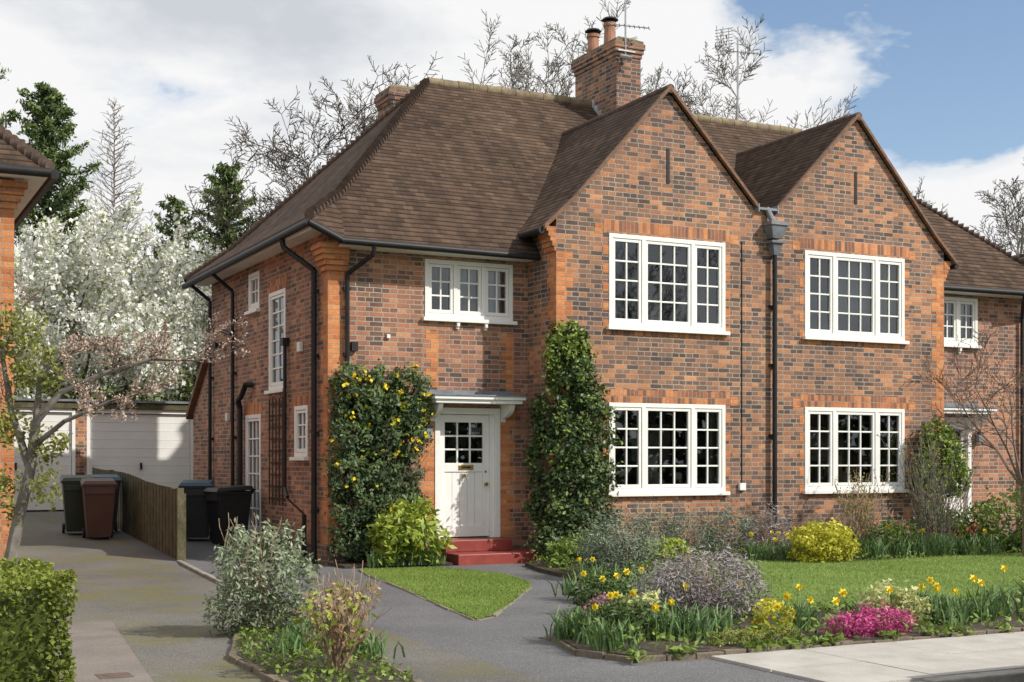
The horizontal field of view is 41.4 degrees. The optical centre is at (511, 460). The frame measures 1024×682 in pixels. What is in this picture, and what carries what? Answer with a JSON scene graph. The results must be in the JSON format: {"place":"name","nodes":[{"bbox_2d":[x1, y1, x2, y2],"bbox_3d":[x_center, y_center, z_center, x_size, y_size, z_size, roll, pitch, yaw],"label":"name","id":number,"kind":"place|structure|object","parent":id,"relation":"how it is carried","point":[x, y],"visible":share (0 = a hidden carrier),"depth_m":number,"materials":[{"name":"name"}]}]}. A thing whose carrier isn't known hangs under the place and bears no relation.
{"place":"outdoors","nodes":[
{"label":"outdoors","id":0,"kind":"place"},
{"bbox_2d":[113,529,336,573],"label":"side path","id":1,"kind":"structure","parent":0,"point":[199,551],"depth_m":22.05,"materials":[{"name":"concrete"}]},
{"bbox_2d":[178,480,214,538],"bbox_3d":[-5.591,0.882,24.024,0.595,1.070,0.764,0,0,-10],"label":"wheelie bin","id":2,"kind":"object","parent":1,"relation":"on","point":[197,522],"visible":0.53,"depth_m":23.74,"materials":[{"name":"black plastic"}]},
{"bbox_2d":[203,485,255,544],"bbox_3d":[-4.914,0.971,23.578,0.764,1.070,0.595,0,0,-37],"label":"wheelie bin","id":3,"kind":"object","parent":1,"relation":"on","point":[234,501],"visible":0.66,"depth_m":23.37,"materials":[{"name":"black plastic"}]},
{"bbox_2d":[26,510,485,536],"bbox_3d":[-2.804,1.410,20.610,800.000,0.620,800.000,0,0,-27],"label":"ground","id":4,"kind":"structure","parent":0,"point":[63,510],"depth_m":29.79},
{"bbox_2d":[0,138,47,564],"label":"neighbouring house wall","id":5,"kind":"structure","parent":4,"relation":"on","point":[17,193],"depth_m":16.16,"materials":[{"name":"orange brick"}]},
{"bbox_2d":[0,125,54,169],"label":"ridge and hip tiles","id":6,"kind":"structure","parent":5,"relation":"on","point":[21,146],"depth_m":16.14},
{"bbox_2d":[0,163,58,231],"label":"gutters","id":7,"kind":"object","parent":5,"relation":"on","point":[51,179],"visible":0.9,"depth_m":16.07,"materials":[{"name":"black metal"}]},
{"bbox_2d":[0,557,79,681],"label":"box hedge","id":8,"kind":"object","parent":4,"relation":"on","point":[34,605],"visible":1,"depth_m":7.08,"materials":[{"name":"green plant"}]},
{"bbox_2d":[14,398,81,509],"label":"garage","id":9,"kind":"structure","parent":4,"relation":"on","point":[69,460],"depth_m":29.10,"materials":[{"name":"paint"}]},
{"bbox_2d":[14,412,70,509],"bbox_3d":[-10.543,0.015,28.755,2.270,2.090,0.120,0,0,-27],"label":"garage door","id":10,"kind":"structure","parent":9,"relation":"in","point":[53,419],"depth_m":29.07,"materials":[{"name":"white paint"}]},
{"bbox_2d":[6,81,139,299],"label":"conifer tree","id":11,"kind":"object","parent":4,"relation":"on","point":[48,105],"visible":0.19,"depth_m":49.42,"materials":[{"name":"green plant"}]},
{"bbox_2d":[14,187,143,398],"bbox_3d":[-13.427,-3.158,37.779,6.491,8.792,10.319,0,0,-11],"label":"blossom tree","id":12,"kind":"object","parent":4,"relation":"on","point":[43,250],"visible":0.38,"depth_m":37.68,"materials":[{"name":"white plant"}]},
{"bbox_2d":[15,234,167,398],"bbox_3d":[-14.190,-2.920,41.590,8.770,8.292,8.510,0,0,6],"label":"blossom tree","id":13,"kind":"object","parent":4,"relation":"on","point":[131,281],"visible":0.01,"depth_m":39.17,"materials":[{"name":"white plant"}]},
{"bbox_2d":[14,362,198,401],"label":"background hedge","id":14,"kind":"object","parent":4,"relation":"on","point":[190,378],"visible":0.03,"depth_m":36.81,"materials":[{"name":"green plant"}]},
{"bbox_2d":[14,196,207,401],"bbox_3d":[-11.326,-3.213,39.639,7.880,8.914,7.599,0,0,43],"label":"blossom tree","id":15,"kind":"object","parent":4,"relation":"on","point":[145,311],"visible":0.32,"depth_m":38.39,"materials":[{"name":"white plant"}]},
{"bbox_2d":[81,98,157,301],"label":"larch tree","id":16,"kind":"object","parent":4,"relation":"on","point":[112,200],"visible":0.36,"depth_m":55.03,"materials":[{"name":"grey plant"}]},
{"bbox_2d":[0,268,250,566],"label":"garden tree","id":17,"kind":"object","parent":4,"relation":"on","point":[31,452],"visible":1,"depth_m":13.97,"materials":[{"name":"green plant"}]},
{"bbox_2d":[76,400,192,488],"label":"garage","id":18,"kind":"structure","parent":4,"relation":"on","point":[153,443],"depth_m":30.09,"materials":[{"name":"brick"}]},
{"bbox_2d":[90,413,189,488],"bbox_3d":[-8.245,0.015,30.073,2.180,2.090,0.120,0,0,-27],"label":"garage door","id":19,"kind":"structure","parent":18,"relation":"in","point":[153,448],"depth_m":30.12,"materials":[{"name":"white paint"}]},
{"bbox_2d":[48,207,226,400],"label":"blossom tree","id":20,"kind":"object","parent":4,"relation":"on","point":[188,265],"visible":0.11,"depth_m":40.79,"materials":[{"name":"white plant"}]},
{"bbox_2d":[92,467,185,560],"bbox_3d":[-6.893,0.878,24.568,0.150,1.478,7.794,0,0,-27],"label":"wooden fence","id":21,"kind":"object","parent":4,"relation":"on","point":[153,515],"visible":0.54,"depth_m":22.75,"materials":[{"name":"brown wood"}]},
{"bbox_2d":[142,194,209,312],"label":"conifer tree","id":22,"kind":"object","parent":4,"relation":"on","point":[177,204],"visible":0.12,"depth_m":51.20,"materials":[{"name":"green plant"}]},
{"bbox_2d":[180,161,261,330],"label":"conifer tree","id":23,"kind":"object","parent":4,"relation":"on","point":[225,173],"visible":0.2,"depth_m":49.48,"materials":[{"name":"green plant"}]},
{"bbox_2d":[179,51,442,349],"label":"bare tree","id":24,"kind":"object","parent":4,"relation":"on","point":[291,153],"visible":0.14,"depth_m":40.20,"materials":[{"name":"grey plant"}]},
{"bbox_2d":[235,614,413,681],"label":"flower bed soil","id":25,"kind":"structure","parent":4,"relation":"on","point":[287,676],"depth_m":10.22,"materials":[{"name":"soil"}]},
{"bbox_2d":[201,513,324,637],"bbox_3d":[-2.240,1.107,12.367,1.180,1.269,0.940,0,0,-27],"label":"silver shrub","id":26,"kind":"object","parent":25,"relation":"on","point":[265,603],"visible":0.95,"depth_m":12.24,"materials":[{"name":"grey plant"}]},
{"bbox_2d":[233,609,420,681],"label":"bed seedlings","id":27,"kind":"object","parent":25,"relation":"on","point":[294,642],"visible":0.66,"depth_m":10.62,"materials":[{"name":"green plant"}]},
{"bbox_2d":[292,559,391,671],"bbox_3d":[-1.264,1.138,9.961,0.719,0.831,0.691,0,0,-27],"label":"hydrangea shrub","id":28,"kind":"object","parent":25,"relation":"on","point":[339,635],"visible":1,"depth_m":9.89,"materials":[{"name":"brown plant"}]},
{"bbox_2d":[329,561,451,568],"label":"flower bed soil","id":29,"kind":"structure","parent":4,"relation":"on","point":[348,565],"depth_m":20.28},
{"bbox_2d":[319,358,435,562],"bbox_3d":[-1.994,0.018,20.702,1.878,3.190,0.942,0,0,-27],"label":"flowering wall shrub","id":30,"kind":"object","parent":29,"relation":"on","point":[375,400],"visible":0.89,"depth_m":20.58,"materials":[{"name":"green plant"}]},
{"bbox_2d":[365,540,449,566],"bbox_3d":[-1.600,1.378,20.233,1.374,0.365,0.454,0,0,-27],"label":"daffodil drift","id":31,"kind":"object","parent":29,"relation":"on","point":[401,560],"visible":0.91,"depth_m":20.16,"materials":[{"name":"green plant"}]},
{"bbox_2d":[365,496,456,567],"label":"spotted laurel shrub","id":32,"kind":"object","parent":29,"relation":"on","point":[407,537],"visible":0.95,"depth_m":20.16,"materials":[{"name":"green plant"}]},
{"bbox_2d":[358,569,531,620],"bbox_3d":[-0.475,1.600,16.800,1.806,0.060,6.411,0,0,-17],"label":"lawn edging","id":33,"kind":"object","parent":4,"relation":"on","point":[498,613],"visible":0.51,"depth_m":15.11,"materials":[{"name":"stone"}]},
{"bbox_2d":[336,0,637,135],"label":"bare tree","id":34,"kind":"object","parent":4,"relation":"on","point":[520,78],"visible":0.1,"depth_m":43.56,"materials":[{"name":"grey plant"}]},
{"bbox_2d":[435,537,546,565],"bbox_3d":[-0.277,1.522,21.353,1.680,0.555,0.948,0,0,-27],"label":"red doorstep","id":35,"kind":"object","parent":4,"relation":"on","point":[480,551],"visible":0.46,"depth_m":21.07,"materials":[{"name":"tile"}]},
{"bbox_2d":[186,94,1021,565],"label":"walls","id":36,"kind":"structure","parent":4,"relation":"on","point":[628,182],"depth_m":22.87,"materials":[{"name":"red brick"}]},
{"bbox_2d":[244,270,260,315],"bbox_3d":[-4.591,-2.985,24.154,0.175,0.730,0.760,0,0,-27],"label":"flank window","id":37,"kind":"structure","parent":36,"relation":"attached to","point":[254,304],"depth_m":24.16,"materials":[{"name":"white paint"}]},
{"bbox_2d":[245,414,260,533],"bbox_3d":[-4.590,0.240,24.228,0.106,2.120,0.950,0,0,-27],"label":"side door","id":38,"kind":"structure","parent":36,"relation":"attached to","point":[250,439],"depth_m":24.32,"materials":[{"name":"white paint"}]},
{"bbox_2d":[264,288,285,393],"bbox_3d":[-3.965,-2.005,22.914,0.175,1.730,1.040,0,0,-27],"label":"stair window","id":39,"kind":"structure","parent":36,"relation":"attached to","point":[274,385],"depth_m":23.12,"materials":[{"name":"white paint"}]},
{"bbox_2d":[269,397,284,505],"bbox_3d":[-3.977,-0.150,22.863,0.038,1.800,0.880,0,0,-27],"label":"wall trellis","id":40,"kind":"object","parent":36,"relation":"attached to","point":[276,450],"depth_m":22.85,"materials":[{"name":"brown wood"}]},
{"bbox_2d":[289,405,308,460],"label":"flank window ground","id":41,"kind":"structure","parent":36,"relation":"attached to","point":[299,429],"depth_m":21.84,"materials":[{"name":"white paint"}]},
{"bbox_2d":[432,267,446,309],"bbox_3d":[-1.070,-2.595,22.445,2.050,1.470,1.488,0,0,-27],"label":"window pane","id":42,"kind":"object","parent":36,"relation":"attached to","point":[435,288],"visible":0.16,"depth_m":23.18,"materials":[{"name":"glass"}]},
{"bbox_2d":[447,269,503,312],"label":"landing window curtains","id":43,"kind":"object","parent":42,"relation":"attached to","point":[473,291],"visible":0.41,"depth_m":21.94,"materials":[{"name":"fabric"}]},
{"bbox_2d":[435,408,499,538],"bbox_3d":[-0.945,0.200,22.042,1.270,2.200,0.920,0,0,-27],"label":"front door","id":44,"kind":"structure","parent":36,"relation":"in","point":[467,499],"depth_m":21.80,"materials":[{"name":"wood"}]},
{"bbox_2d":[422,259,517,330],"bbox_3d":[-0.685,-2.635,21.683,1.650,1.090,0.175,0,0,-27],"label":"landing window","id":45,"kind":"structure","parent":36,"relation":"attached to","point":[481,315],"depth_m":21.68,"materials":[{"name":"white paint"}]},
{"bbox_2d":[423,389,527,421],"bbox_3d":[-0.584,-0.870,21.450,1.620,0.500,0.498,0,0,-27],"label":"porch canopy","id":46,"kind":"object","parent":36,"relation":"attached to","point":[507,401],"visible":0.93,"depth_m":21.38,"materials":[{"name":"white paint"}]},
{"bbox_2d":[521,314,624,558],"bbox_3d":[0.918,-0.266,21.257,1.734,4.107,1.302,0,0,10],"label":"climbing ivy","id":47,"kind":"object","parent":36,"relation":"attached to","point":[573,451],"visible":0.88,"depth_m":21.16,"materials":[{"name":"green plant"}]},
{"bbox_2d":[244,148,950,544],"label":"brick dressings","id":48,"kind":"structure","parent":36,"relation":"attached to","point":[332,258],"depth_m":21.99,"materials":[{"name":"orange brick"}]},
{"bbox_2d":[181,207,1023,563],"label":"gutters and downpipes","id":49,"kind":"object","parent":36,"relation":"attached to","point":[775,229],"visible":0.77,"depth_m":22.84,"materials":[{"name":"black metal"}]},
{"bbox_2d":[186,84,1023,298],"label":"roof","id":50,"kind":"structure","parent":36,"relation":"attached to","point":[455,167],"depth_m":23.40,"materials":[{"name":"tile"}]},
{"bbox_2d":[374,16,644,118],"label":"chimney stacks","id":51,"kind":"object","parent":50,"relation":"on","point":[607,78],"visible":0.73,"depth_m":26.33,"materials":[{"name":"brick"}]},
{"bbox_2d":[183,77,1023,281],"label":"ridge and hip tiles","id":52,"kind":"structure","parent":50,"relation":"on","point":[346,182],"depth_m":25.55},
{"bbox_2d":[609,0,760,119],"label":"roof aerials","id":53,"kind":"object","parent":50,"relation":"attached to","point":[625,57],"visible":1,"depth_m":28.31,"materials":[{"name":"metal"}]},
{"bbox_2d":[615,407,708,487],"bbox_3d":[2.179,-0.080,22.999,2.770,2.000,1.488,0,0,-27],"label":"gable window lower room","id":54,"kind":"object","parent":36,"relation":"in","point":[667,441],"visible":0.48,"depth_m":23.85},
{"bbox_2d":[709,412,716,483],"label":"gable window lower curtains","id":55,"kind":"object","parent":54,"relation":"attached to","point":[712,443],"visible":0.24,"depth_m":22.88,"materials":[{"name":"fabric"}]},
{"bbox_2d":[615,250,716,323],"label":"window panes","id":56,"kind":"object","parent":36,"relation":"attached to","point":[667,294],"visible":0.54,"depth_m":23.77,"materials":[{"name":"glass"}]},
{"bbox_2d":[606,233,729,335],"bbox_3d":[2.564,-2.875,22.237,2.370,1.550,0.175,0,0,-27],"label":"gable window","id":57,"kind":"structure","parent":36,"relation":"attached to","point":[642,322],"depth_m":22.21,"materials":[{"name":"white paint"}]},
{"bbox_2d":[606,403,729,496],"bbox_3d":[2.564,-0.175,22.237,2.370,1.510,0.175,0,0,-27],"label":"gable window","id":58,"kind":"structure","parent":36,"relation":"attached to","point":[642,485],"depth_m":22.28,"materials":[{"name":"white paint"}]},
{"bbox_2d":[810,274,869,331],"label":"window panes","id":59,"kind":"object","parent":36,"relation":"attached to","point":[854,323],"visible":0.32,"depth_m":25.72,"materials":[{"name":"glass"}]},
{"bbox_2d":[810,411,888,485],"bbox_3d":[5.705,-0.080,24.780,2.770,2.000,1.488,0,0,-27],"label":"gable window lower room","id":60,"kind":"object","parent":36,"relation":"attached to","point":[854,443],"visible":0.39,"depth_m":25.73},
{"bbox_2d":[802,407,907,493],"bbox_3d":[6.090,-0.175,24.018,2.370,1.510,0.175,0,0,-27],"label":"gable window","id":61,"kind":"structure","parent":36,"relation":"in","point":[833,465],"depth_m":24.02,"materials":[{"name":"white paint"}]},
{"bbox_2d":[802,250,909,344],"bbox_3d":[6.090,-2.875,24.018,2.370,1.550,0.175,0,0,-27],"label":"gable window","id":62,"kind":"structure","parent":36,"relation":"in","point":[834,333],"depth_m":24.04,"materials":[{"name":"white paint"}]},
{"bbox_2d":[944,417,971,523],"bbox_3d":[8.460,0.200,26.378,1.150,2.080,0.180,0,0,-27],"label":"front door","id":63,"kind":"structure","parent":36,"relation":"attached to","point":[962,438],"depth_m":26.54,"materials":[{"name":"white paint"}]},
{"bbox_2d":[944,296,981,352],"bbox_3d":[8.464,-2.635,26.304,1.650,1.090,0.175,0,0,-27],"label":"landing window","id":64,"kind":"structure","parent":36,"relation":"in","point":[955,315],"depth_m":26.43,"materials":[{"name":"white paint"}]},
{"bbox_2d":[944,403,998,428],"bbox_3d":[8.592,-0.870,26.085,1.620,0.500,0.498,0,0,-27],"label":"porch canopy","id":65,"kind":"object","parent":36,"relation":"attached to","point":[949,408],"visible":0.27,"depth_m":26.12,"materials":[{"name":"white paint"}]},
{"bbox_2d":[641,14,858,128],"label":"bare tree","id":66,"kind":"object","parent":4,"relation":"on","point":[688,95],"visible":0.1,"depth_m":46.33,"materials":[{"name":"grey plant"}]},
{"bbox_2d":[550,604,1023,662],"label":"brick edging","id":67,"kind":"object","parent":4,"relation":"on","point":[621,658],"visible":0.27,"depth_m":11.13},
{"bbox_2d":[897,317,1023,555],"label":"bare tree","id":68,"kind":"object","parent":4,"relation":"on","point":[992,446],"visible":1,"depth_m":21.76,"materials":[{"name":"brown plant"}]},
{"bbox_2d":[912,668,1023,681],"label":"kerb","id":69,"kind":"structure","parent":4,"relation":"on","point":[1015,675],"depth_m":9.90,"materials":[{"name":"concrete"}]},
{"bbox_2d":[920,164,1023,256],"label":"bare tree","id":70,"kind":"object","parent":4,"relation":"on","point":[1012,225],"visible":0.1,"depth_m":45.69,"materials":[{"name":"grey plant"}]},
{"bbox_2d":[17,511,547,681],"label":"driveway","id":71,"kind":"structure","parent":0,"point":[150,606],"depth_m":14.12,"materials":[{"name":"concrete"}]},
{"bbox_2d":[60,475,92,532],"bbox_3d":[-7.862,0.801,24.502,0.595,1.070,0.764,0,0,-21],"label":"wheelie bin","id":72,"kind":"object","parent":71,"relation":"on","point":[72,496],"visible":0.59,"depth_m":24.21,"materials":[{"name":"green plastic"}]},
{"bbox_2d":[80,478,117,537],"bbox_3d":[-7.282,0.849,23.843,0.595,1.070,0.764,0,0,-21],"label":"wheelie bin","id":73,"kind":"object","parent":71,"relation":"on","point":[98,494],"visible":1,"depth_m":23.57,"materials":[{"name":"brown plastic"}]},
{"bbox_2d":[228,616,422,681],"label":"brick edging","id":74,"kind":"object","parent":71,"relation":"on","point":[233,657],"visible":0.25,"depth_m":10.25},
{"bbox_2d":[360,566,531,620],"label":"lawn","id":75,"kind":"structure","parent":0,"point":[451,601],"depth_m":16.66,"materials":[{"name":"plant"}]},
{"bbox_2d":[208,563,810,681],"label":"front path","id":76,"kind":"structure","parent":0,"point":[508,638],"depth_m":12.35,"materials":[{"name":"asphalt"}]},
{"bbox_2d":[0,0,1023,313],"label":"sky","id":77,"kind":"structure","parent":0,"point":[939,84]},
{"bbox_2d":[525,550,1023,655],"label":"flower bed soil","id":78,"kind":"structure","parent":0,"point":[541,566],"depth_m":12.34,"materials":[{"name":"soil"}]},
{"bbox_2d":[543,557,650,596],"bbox_3d":[1.174,1.342,16.212,1.216,0.417,2.662,0,0,14],"label":"daffodil drift","id":79,"kind":"object","parent":78,"relation":"on","point":[587,574],"visible":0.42,"depth_m":15.75,"materials":[{"name":"green plant"}]},
{"bbox_2d":[565,496,670,573],"bbox_3d":[1.492,1.161,18.273,1.540,1.368,1.272,0,0,-27],"label":"rosemary bush","id":80,"kind":"object","parent":78,"relation":"on","point":[601,556],"visible":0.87,"depth_m":18.07,"materials":[{"name":"green plant"}]},
{"bbox_2d":[564,568,671,641],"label":"daffodils","id":81,"kind":"object","parent":78,"relation":"on","point":[590,592],"visible":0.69,"depth_m":13.82,"materials":[{"name":"green plant"}]},
{"bbox_2d":[543,598,709,653],"bbox_3d":[0.878,1.364,11.433,1.475,0.373,1.367,0,0,19],"label":"daffodil drift","id":82,"kind":"object","parent":78,"relation":"on","point":[607,642],"visible":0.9,"depth_m":11.48,"materials":[{"name":"green plant"}]},
{"bbox_2d":[618,588,669,620],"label":"variegated shrub","id":83,"kind":"object","parent":78,"relation":"on","point":[651,595],"visible":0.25,"depth_m":12.52,"materials":[{"name":"beige plant"}]},
{"bbox_2d":[578,567,742,641],"bbox_3d":[1.401,1.313,13.057,1.640,0.475,3.198,0,0,10],"label":"daffodil drift","id":84,"kind":"object","parent":78,"relation":"on","point":[715,618],"visible":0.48,"depth_m":11.86,"materials":[{"name":"green plant"}]},
{"bbox_2d":[640,536,690,562],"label":"euonymus shrub","id":85,"kind":"object","parent":78,"relation":"on","point":[673,542],"visible":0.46,"depth_m":20.32,"materials":[{"name":"green plant"}]},
{"bbox_2d":[624,494,766,558],"bbox_3d":[2.877,1.198,21.439,2.510,1.337,1.136,0,0,-14],"label":"lavender row","id":86,"kind":"object","parent":78,"relation":"on","point":[709,534],"visible":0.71,"depth_m":21.43,"materials":[{"name":"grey plant"}]},
{"bbox_2d":[628,539,771,620],"bbox_3d":[1.833,1.214,13.089,1.633,0.929,1.158,0,0,-58],"label":"grey lavender bush","id":87,"kind":"object","parent":78,"relation":"on","point":[696,586],"visible":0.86,"depth_m":12.91,"materials":[{"name":"plant"}]},
{"bbox_2d":[544,517,922,566],"bbox_3d":[3.478,1.318,21.300,6.885,0.812,1.520,0,0,-25],"label":"mixed shrub","id":88,"kind":"object","parent":78,"relation":"on","point":[894,531],"visible":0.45,"depth_m":20.63,"materials":[{"name":"green plant"}]},
{"bbox_2d":[702,624,805,646],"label":"lime cushion plant","id":89,"kind":"object","parent":78,"relation":"on","point":[740,638],"visible":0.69,"depth_m":11.34,"materials":[{"name":"green plant"}]},
{"bbox_2d":[738,598,795,635],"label":"golden shrub","id":90,"kind":"object","parent":78,"relation":"on","point":[765,611],"visible":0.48,"depth_m":11.95,"materials":[{"name":"yellow plant"}]},
{"bbox_2d":[745,503,795,556],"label":"lavender bush","id":91,"kind":"object","parent":78,"relation":"on","point":[764,526],"visible":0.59,"depth_m":21.70,"materials":[{"name":"plant"}]},
{"bbox_2d":[526,532,1023,662],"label":"ground cover plants","id":92,"kind":"object","parent":78,"relation":"on","point":[790,641],"visible":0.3,"depth_m":12.13,"materials":[{"name":"green plant"}]},
{"bbox_2d":[740,526,861,560],"bbox_3d":[4.621,1.291,21.163,2.399,0.520,1.516,0,0,-27],"label":"daffodil drift","id":93,"kind":"object","parent":78,"relation":"on","point":[763,553],"visible":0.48,"depth_m":20.79,"materials":[{"name":"green plant"}]},
{"bbox_2d":[785,517,861,562],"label":"golden euonymus shrub","id":94,"kind":"object","parent":78,"relation":"on","point":[826,541],"visible":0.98,"depth_m":20.25,"materials":[{"name":"yellow plant"}]},
{"bbox_2d":[833,465,898,548],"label":"bare shrub","id":95,"kind":"object","parent":78,"relation":"on","point":[858,516],"visible":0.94,"depth_m":22.23,"materials":[{"name":"brown plant"}]},
{"bbox_2d":[818,599,919,638],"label":"heather plant","id":96,"kind":"object","parent":78,"relation":"on","point":[862,617],"visible":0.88,"depth_m":11.90,"materials":[{"name":"plant"}]},
{"bbox_2d":[772,574,1010,639],"bbox_3d":[3.338,1.331,12.630,3.022,0.440,1.459,0,0,-27],"label":"daffodil drift","id":97,"kind":"object","parent":78,"relation":"on","point":[947,606],"visible":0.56,"depth_m":12.75,"materials":[{"name":"green plant"}]},
{"bbox_2d":[853,578,934,627],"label":"variegated shrub","id":98,"kind":"object","parent":78,"relation":"on","point":[904,600],"visible":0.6,"depth_m":12.53,"materials":[{"name":"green plant"}]},
{"bbox_2d":[876,425,982,540],"bbox_3d":[6.987,0.482,22.542,1.565,2.146,1.352,0,0,40],"label":"bare shrub","id":99,"kind":"object","parent":78,"relation":"on","point":[924,504],"visible":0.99,"depth_m":22.46,"materials":[{"name":"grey plant"}]},
{"bbox_2d":[854,519,1021,559],"bbox_3d":[7.873,1.264,22.560,5.778,0.573,1.992,0,0,-27],"label":"daffodil drift","id":100,"kind":"object","parent":78,"relation":"on","point":[936,543],"visible":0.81,"depth_m":21.79,"materials":[{"name":"green plant"}]},
{"bbox_2d":[910,415,972,528],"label":"evergreen wall shrub","id":101,"kind":"object","parent":78,"relation":"on","point":[945,451],"visible":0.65,"depth_m":24.30,"materials":[{"name":"green plant"}]},
{"bbox_2d":[911,483,1021,552],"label":"green shrub","id":102,"kind":"object","parent":78,"relation":"on","point":[965,524],"visible":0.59,"depth_m":22.82,"materials":[{"name":"green plant"}]},
{"bbox_2d":[961,565,1023,617],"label":"daffodil drift","id":103,"kind":"object","parent":78,"relation":"on","point":[992,593],"visible":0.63,"depth_m":13.45,"materials":[{"name":"green plant"}]},
{"bbox_2d":[672,552,1023,609],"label":"lawn","id":104,"kind":"structure","parent":0,"point":[883,575],"depth_m":17.53,"materials":[{"name":"plant"}]},
{"bbox_2d":[827,260,895,333],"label":"window panes","id":105,"kind":"object","parent":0,"point":[854,287],"visible":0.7,"depth_m":24.31,"materials":[{"name":"glass"}]},
{"bbox_2d":[711,631,1023,681],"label":"pavement","id":106,"kind":"structure","parent":0,"point":[908,660],"depth_m":10.69,"materials":[{"name":"concrete"}]},
{"bbox_2d":[890,416,895,481],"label":"gable window lower curtains","id":107,"kind":"object","parent":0,"point":[893,444],"visible":0.34,"depth_m":24.67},
{"label":"driveway apron","id":108,"kind":"structure","parent":0,"visible":0},
{"bbox_2d":[53,620,152,681],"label":"concrete patch","id":109,"kind":"object","parent":108,"relation":"on","point":[100,647],"visible":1,"depth_m":11.11,"materials":[{"name":"concrete"}]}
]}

